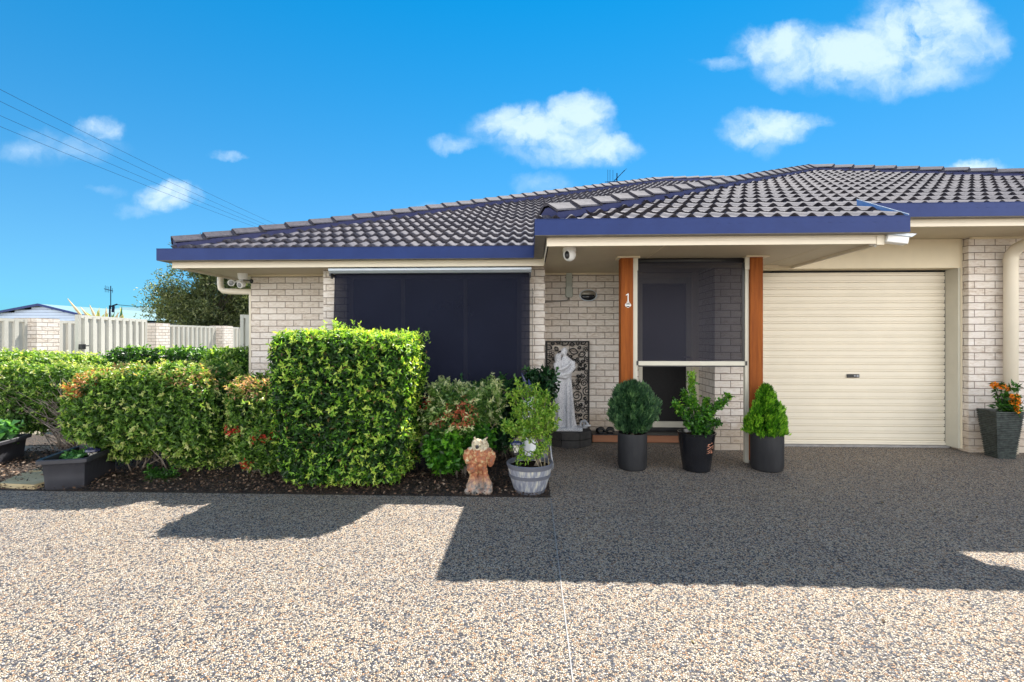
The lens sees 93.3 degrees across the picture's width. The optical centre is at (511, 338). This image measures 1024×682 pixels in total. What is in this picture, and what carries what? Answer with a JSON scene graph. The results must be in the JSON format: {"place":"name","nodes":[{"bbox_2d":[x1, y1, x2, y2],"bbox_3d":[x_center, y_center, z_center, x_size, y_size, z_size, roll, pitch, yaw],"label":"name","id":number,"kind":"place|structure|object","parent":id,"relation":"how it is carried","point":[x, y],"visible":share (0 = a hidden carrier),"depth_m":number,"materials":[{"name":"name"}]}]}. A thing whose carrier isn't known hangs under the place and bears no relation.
{"place":"outdoors","nodes":[
{"label":"outdoors","id":0,"kind":"place"},
{"bbox_2d":[14,318,59,353],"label":"brick pier","id":1,"kind":"structure","parent":0,"point":[43,333],"depth_m":10.38,"materials":[{"name":"beige brick"}]},
{"bbox_2d":[24,429,66,450],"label":"path","id":2,"kind":"structure","parent":0,"point":[41,449],"depth_m":5.99,"materials":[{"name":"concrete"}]},
{"bbox_2d":[0,303,176,323],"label":"gabled house","id":3,"kind":"structure","parent":0,"point":[62,313],"depth_m":32.31,"materials":[{"name":"white metal"}]},
{"bbox_2d":[75,315,146,356],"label":"side gate","id":4,"kind":"structure","parent":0,"point":[98,334],"depth_m":9.54,"materials":[{"name":"metal"}]},
{"bbox_2d":[0,126,254,226],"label":"power line","id":5,"kind":"object","parent":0,"point":[113,172],"visible":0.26,"depth_m":18.56,"materials":[{"name":"black metal"}]},
{"bbox_2d":[2,116,255,223],"bbox_3d":[-14.647,-7.776,33.615,0.010,2.297,54.001,0,0,2],"label":"power line","id":6,"kind":"object","parent":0,"point":[112,164],"visible":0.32,"depth_m":18.22,"materials":[{"name":"black metal"}]},
{"bbox_2d":[0,101,260,222],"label":"power line","id":7,"kind":"object","parent":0,"point":[117,157],"visible":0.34,"depth_m":18.30,"materials":[{"name":"black metal"}]},
{"bbox_2d":[0,89,269,221],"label":"power line","id":8,"kind":"object","parent":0,"point":[100,140],"visible":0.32,"depth_m":17.97,"materials":[{"name":"black metal"}]},
{"bbox_2d":[115,307,155,311],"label":"green roofed house","id":9,"kind":"structure","parent":0,"point":[132,308],"depth_m":43.92,"materials":[{"name":"metal"}]},
{"bbox_2d":[147,323,169,349],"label":"brick pier","id":10,"kind":"structure","parent":0,"point":[158,334],"depth_m":13.54,"materials":[{"name":"beige brick"}]},
{"bbox_2d":[216,326,232,348],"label":"brick pier","id":11,"kind":"structure","parent":0,"point":[224,336],"depth_m":16.40,"materials":[{"name":"beige brick"}]},
{"bbox_2d":[0,434,550,497],"bbox_3d":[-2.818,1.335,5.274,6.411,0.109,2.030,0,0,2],"label":"bark mulch","id":12,"kind":"object","parent":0,"point":[17,472],"visible":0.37,"depth_m":4.52,"materials":[{"name":"brown wood"}]},
{"bbox_2d":[0,419,31,465],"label":"planter trough","id":13,"kind":"object","parent":12,"relation":"on","point":[12,442],"visible":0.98,"depth_m":5.30,"materials":[{"name":"plastic"}]},
{"bbox_2d":[0,471,43,488],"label":"stepping stone","id":14,"kind":"object","parent":12,"relation":"on","point":[20,484],"visible":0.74,"depth_m":4.47,"materials":[{"name":"stone"}]},
{"bbox_2d":[35,445,115,489],"bbox_3d":[-4.117,1.194,4.629,0.400,0.343,0.640,0,0,-15],"label":"planter trough","id":15,"kind":"object","parent":12,"relation":"on","point":[76,467],"visible":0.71,"depth_m":4.40,"materials":[{"name":"plastic"}]},
{"bbox_2d":[84,447,100,455],"bbox_3d":[-4.017,1.133,4.635,0.124,0.194,0.124,0,0,2],"label":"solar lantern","id":16,"kind":"object","parent":15,"relation":"in","point":[90,451],"visible":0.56,"depth_m":4.60,"materials":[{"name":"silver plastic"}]},
{"bbox_2d":[55,356,245,472],"bbox_3d":[-3.502,0.782,4.992,1.784,1.190,1.174,0,0,2],"label":"garden shrub","id":17,"kind":"object","parent":12,"relation":"on","point":[168,413],"visible":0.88,"depth_m":4.60,"materials":[{"name":"green plant"}]},
{"bbox_2d":[142,461,180,482],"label":"fern tuft","id":18,"kind":"object","parent":12,"relation":"on","point":[156,472],"visible":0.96,"depth_m":4.61,"materials":[{"name":"green plant"}]},
{"bbox_2d":[221,369,280,476],"bbox_3d":[-2.433,0.845,4.837,0.877,1.062,0.837,0,0,2],"label":"nandina shrub","id":19,"kind":"object","parent":12,"relation":"on","point":[249,413],"visible":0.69,"depth_m":4.57,"materials":[{"name":"green plant"}]},
{"bbox_2d":[266,317,430,488],"bbox_3d":[-1.539,0.589,4.689,1.401,1.618,1.117,0,0,2],"label":"clipped hedge","id":20,"kind":"object","parent":12,"relation":"on","point":[345,404],"visible":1,"depth_m":4.26,"materials":[{"name":"green plant"}]},
{"bbox_2d":[417,372,507,477],"bbox_3d":[-0.488,0.858,4.822,0.909,1.032,0.831,0,0,2],"label":"nandina shrub","id":21,"kind":"object","parent":12,"relation":"on","point":[458,417],"visible":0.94,"depth_m":4.62,"materials":[{"name":"green plant"}]},
{"bbox_2d":[463,437,495,494],"bbox_3d":[-0.291,1.122,4.304,0.292,0.500,0.202,0,0,2],"label":"owl statue","id":22,"kind":"object","parent":12,"relation":"on","point":[479,455],"visible":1,"depth_m":4.26,"materials":[{"name":"paint"}]},
{"bbox_2d":[453,372,523,458],"bbox_3d":[-0.295,0.879,5.528,1.154,0.990,0.716,0,0,2],"label":"dark shrub","id":23,"kind":"object","parent":12,"relation":"on","point":[503,441],"visible":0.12,"depth_m":5.36,"materials":[{"name":"green plant"}]},
{"bbox_2d":[521,374,537,455],"bbox_3d":[0.183,0.856,4.997,0.215,1.015,0.214,0,0,2],"label":"garden ornament","id":24,"kind":"object","parent":12,"relation":"on","point":[530,447],"visible":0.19,"depth_m":4.93,"materials":[{"name":"white ceramic"}]},
{"bbox_2d":[500,374,561,494],"bbox_3d":[0.169,0.839,4.331,0.475,1.055,0.427,0,0,38],"label":"barrel planter","id":25,"kind":"object","parent":12,"relation":"on","point":[531,474],"visible":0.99,"depth_m":4.29,"materials":[{"name":"plant"}]},
{"bbox_2d":[510,440,521,465],"bbox_3d":[0.038,1.036,4.302,0.108,0.269,0.108,0,0,2],"label":"solar lantern","id":26,"kind":"object","parent":25,"relation":"in","point":[514,443],"visible":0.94,"depth_m":4.28,"materials":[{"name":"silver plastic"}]},
{"bbox_2d":[515,364,560,457],"bbox_3d":[0.270,0.818,5.303,0.542,1.097,0.476,0,0,2],"label":"potted shrub","id":27,"kind":"object","parent":12,"relation":"on","point":[545,378],"visible":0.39,"depth_m":5.19,"materials":[{"name":"green plant"}]},
{"bbox_2d":[0,409,950,497],"bbox_3d":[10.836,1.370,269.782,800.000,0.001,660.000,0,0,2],"label":"ground","id":28,"kind":"structure","parent":0,"point":[452,496],"depth_m":6.32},
{"bbox_2d":[0,318,26,352],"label":"fence panel","id":29,"kind":"object","parent":28,"relation":"on","point":[13,332],"visible":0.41,"depth_m":9.91,"materials":[{"name":"metal"}]},
{"bbox_2d":[0,347,104,405],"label":"background shrub","id":30,"kind":"object","parent":28,"relation":"on","point":[44,356],"visible":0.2,"depth_m":7.86,"materials":[{"name":"green plant"}]},
{"bbox_2d":[60,321,74,353],"bbox_3d":[-10.214,0.478,12.020,0.067,1.784,2.461,0,0,2],"label":"fence panel","id":31,"kind":"object","parent":28,"relation":"on","point":[67,335],"visible":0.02,"depth_m":11.12,"materials":[{"name":"metal"}]},
{"bbox_2d":[0,358,142,449],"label":"hedge","id":32,"kind":"object","parent":28,"relation":"on","point":[30,394],"visible":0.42,"depth_m":5.85,"materials":[{"name":"green plant"}]},
{"bbox_2d":[68,299,123,317],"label":"strelitzia plant","id":33,"kind":"object","parent":28,"relation":"on","point":[93,313],"visible":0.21,"depth_m":12.68,"materials":[{"name":"beige plant"}]},
{"bbox_2d":[109,304,115,316],"bbox_3d":[-26.114,-0.463,31.666,0.559,3.665,0.145,0,0,2],"label":"service pole","id":34,"kind":"object","parent":28,"relation":"on","point":[113,308],"visible":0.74,"depth_m":31.64,"materials":[{"name":"black metal"}]},
{"bbox_2d":[96,343,238,402],"bbox_3d":[-5.626,0.724,8.034,2.191,1.302,1.048,0,0,2],"label":"hedge","id":35,"kind":"object","parent":28,"relation":"on","point":[129,353],"visible":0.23,"depth_m":7.70,"materials":[{"name":"green plant"}]},
{"bbox_2d":[131,242,250,326],"bbox_3d":[-11.678,-1.404,19.533,6.612,5.569,4.999,0,0,2],"label":"tree","id":36,"kind":"object","parent":28,"relation":"on","point":[200,305],"visible":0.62,"depth_m":18.36,"materials":[{"name":"green plant"}]},
{"bbox_2d":[170,325,215,361],"bbox_3d":[-10.049,0.478,15.150,0.067,1.784,2.290,0,0,2],"label":"fence panel","id":37,"kind":"object","parent":28,"relation":"on","point":[188,335],"visible":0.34,"depth_m":15.16,"materials":[{"name":"metal"}]},
{"bbox_2d":[201,345,248,395],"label":"hedge","id":38,"kind":"object","parent":28,"relation":"on","point":[240,355],"visible":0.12,"depth_m":7.48,"materials":[{"name":"green plant"}]},
{"bbox_2d":[233,327,239,347],"bbox_3d":[-9.903,0.478,18.412,0.067,1.784,3.061,0,0,3],"label":"fence panel","id":39,"kind":"object","parent":28,"relation":"on","point":[236,336],"visible":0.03,"depth_m":17.41,"materials":[{"name":"metal"}]},
{"bbox_2d":[240,315,248,349],"bbox_3d":[-4.237,0.468,8.760,1.339,1.804,0.067,0,0,-1],"label":"fence panel","id":40,"kind":"object","parent":28,"relation":"on","point":[244,330],"visible":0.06,"depth_m":8.72,"materials":[{"name":"metal"}]},
{"bbox_2d":[545,341,589,436],"bbox_3d":[0.751,0.690,6.556,0.595,1.320,0.012,0,0,2],"label":"lattice screen","id":41,"kind":"object","parent":28,"relation":"on","point":[578,376],"visible":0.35,"depth_m":6.55,"materials":[{"name":"metal"}]},
{"bbox_2d":[547,427,591,447],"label":"stone plinth","id":42,"kind":"structure","parent":28,"relation":"on","point":[567,439],"depth_m":6.06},
{"bbox_2d":[553,347,582,431],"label":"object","id":43,"kind":"object","parent":42,"relation":"on","point":[564,399],"visible":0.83,"depth_m":6.18,"materials":[{"name":"white stone"}]},
{"bbox_2d":[580,419,590,428],"bbox_3d":[0.962,1.111,6.292,0.115,0.118,0.135,0,0,-31],"label":"knot ornament","id":44,"kind":"object","parent":42,"relation":"on","point":[587,425],"visible":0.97,"depth_m":6.28,"materials":[{"name":"white stone"}]},
{"bbox_2d":[156,164,1023,462],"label":"brick house","id":45,"kind":"structure","parent":28,"relation":"on","point":[858,338],"depth_m":6.09,"materials":[{"name":"brick"}]},
{"bbox_2d":[227,273,252,287],"bbox_3d":[-3.674,-0.784,6.570,0.320,0.215,0.189,0,0,2],"label":"twin floodlight","id":46,"kind":"object","parent":45,"relation":"attached to","point":[242,277],"visible":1,"depth_m":6.54,"materials":[{"name":"white plastic"}]},
{"bbox_2d":[328,266,532,419],"bbox_3d":[-0.987,0.069,5.954,2.502,1.888,0.237,0,0,2],"label":"awning blind","id":47,"kind":"object","parent":45,"relation":"attached to","point":[475,321],"visible":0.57,"depth_m":5.90,"materials":[{"name":"fabric"}]},
{"bbox_2d":[545,273,572,302],"bbox_3d":[0.638,-0.689,6.584,0.390,0.407,0.049,0,0,2],"label":"conduit box","id":48,"kind":"object","parent":45,"relation":"attached to","point":[568,290],"visible":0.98,"depth_m":6.56,"materials":[{"name":"grey plastic"}]},
{"bbox_2d":[563,247,575,261],"bbox_3d":[0.568,-0.835,4.780,0.136,0.144,0.139,0,0,2],"label":"dome camera","id":49,"kind":"object","parent":45,"relation":"attached to","point":[569,254],"visible":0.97,"depth_m":4.73,"materials":[{"name":"white plastic"}]},
{"bbox_2d":[579,289,596,300],"bbox_3d":[1.034,-0.587,6.569,0.240,0.164,0.114,0,0,2],"label":"bulkhead light","id":50,"kind":"object","parent":45,"relation":"attached to","point":[587,295],"visible":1,"depth_m":6.54,"materials":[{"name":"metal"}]},
{"bbox_2d":[596,426,605,433],"bbox_3d":[1.175,1.208,6.469,0.124,0.087,0.206,0,0,-6],"label":"sandal","id":51,"kind":"object","parent":45,"relation":"on","point":[600,430],"visible":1,"depth_m":6.38},
{"bbox_2d":[606,427,614,433],"bbox_3d":[1.310,1.208,6.463,0.124,0.087,0.206,0,0,8],"label":"sandal","id":52,"kind":"object","parent":45,"relation":"on","point":[610,430],"visible":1,"depth_m":6.37},
{"bbox_2d":[608,168,626,181],"bbox_3d":[2.843,-4.092,13.264,0.475,1.124,0.364,0,0,-28],"label":"television antenna","id":53,"kind":"object","parent":45,"relation":"attached to","point":[616,177],"visible":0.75,"depth_m":13.27,"materials":[{"name":"grey metal"}]},
{"bbox_2d":[625,294,630,307],"bbox_3d":[1.266,-0.413,5.278,0.066,0.157,0.010,0,0,2],"label":"house number","id":54,"kind":"object","parent":45,"relation":"attached to","point":[627,305],"visible":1,"depth_m":5.28,"materials":[{"name":"white plastic"}]},
{"bbox_2d":[639,367,690,426],"bbox_3d":[2.077,0.213,6.567,0.707,2.085,0.109,0,0,2],"label":"security door","id":55,"kind":"structure","parent":45,"relation":"in","point":[667,383],"depth_m":6.58,"materials":[{"name":"metal"}]},
{"bbox_2d":[650,427,684,430],"bbox_3d":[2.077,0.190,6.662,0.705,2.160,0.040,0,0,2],"label":"sill","id":56,"kind":"structure","parent":45,"relation":"in","point":[653,428],"depth_m":6.64,"materials":[{"name":"grey concrete"}]},
{"bbox_2d":[633,257,749,462],"bbox_3d":[1.953,0.229,5.312,1.256,2.242,0.083,0,0,2],"label":"outdoor roller blind","id":57,"kind":"object","parent":45,"relation":"attached to","point":[690,312],"visible":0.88,"depth_m":5.31,"materials":[{"name":"fabric"}]},
{"bbox_2d":[763,272,945,444],"bbox_3d":[4.265,0.249,6.134,2.370,2.174,0.040,0,0,2],"label":"garage door","id":58,"kind":"structure","parent":45,"relation":"in","point":[851,358],"depth_m":6.13,"materials":[{"name":"beige paint"}]},
{"bbox_2d":[869,233,915,246],"bbox_3d":[3.457,-0.898,4.395,0.337,0.114,0.128,0,0,21],"label":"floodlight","id":59,"kind":"object","parent":45,"relation":"attached to","point":[902,239],"visible":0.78,"depth_m":4.34,"materials":[{"name":"white plastic"}]},
{"bbox_2d":[0,444,1023,681],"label":"driveway","id":60,"kind":"structure","parent":0,"point":[158,587],"depth_m":2.75,"materials":[{"name":"grey gravel"}]},
{"bbox_2d":[549,443,553,469],"bbox_3d":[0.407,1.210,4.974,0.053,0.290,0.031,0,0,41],"label":"walking stick","id":61,"kind":"object","parent":60,"relation":"on","point":[551,456],"visible":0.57,"depth_m":4.97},
{"bbox_2d":[605,378,662,471],"bbox_3d":[1.270,0.886,5.088,0.574,0.961,0.592,0,0,2],"label":"potted conifer","id":62,"kind":"object","parent":60,"relation":"on","point":[634,409],"visible":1,"depth_m":4.95,"materials":[{"name":"plant"}]},
{"bbox_2d":[670,370,735,472],"bbox_3d":[1.957,0.835,4.971,0.572,1.063,0.434,0,0,37],"label":"potted shrub","id":63,"kind":"object","parent":60,"relation":"on","point":[696,436],"visible":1,"depth_m":4.93,"materials":[{"name":"green plant"}]},
{"bbox_2d":[550,444,949,681],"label":"expansion joint","id":64,"kind":"object","parent":60,"relation":"on","point":[865,445],"visible":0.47,"depth_m":6.07,"materials":[{"name":"concrete"}]},
{"bbox_2d":[740,381,790,472],"bbox_3d":[2.651,0.906,5.036,0.452,0.920,0.463,0,0,2],"label":"potted conifer","id":65,"kind":"object","parent":60,"relation":"on","point":[765,423],"visible":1,"depth_m":4.93,"materials":[{"name":"plant"}]},
{"bbox_2d":[976,379,1023,458],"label":"ribbed planter","id":66,"kind":"object","parent":60,"relation":"on","point":[1001,426],"visible":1,"depth_m":5.48,"materials":[{"name":"grey ceramic"}]},
{"bbox_2d":[0,0,1023,309],"label":"sky","id":67,"kind":"structure","parent":0,"point":[279,111],"materials":[{"name":"blue"}]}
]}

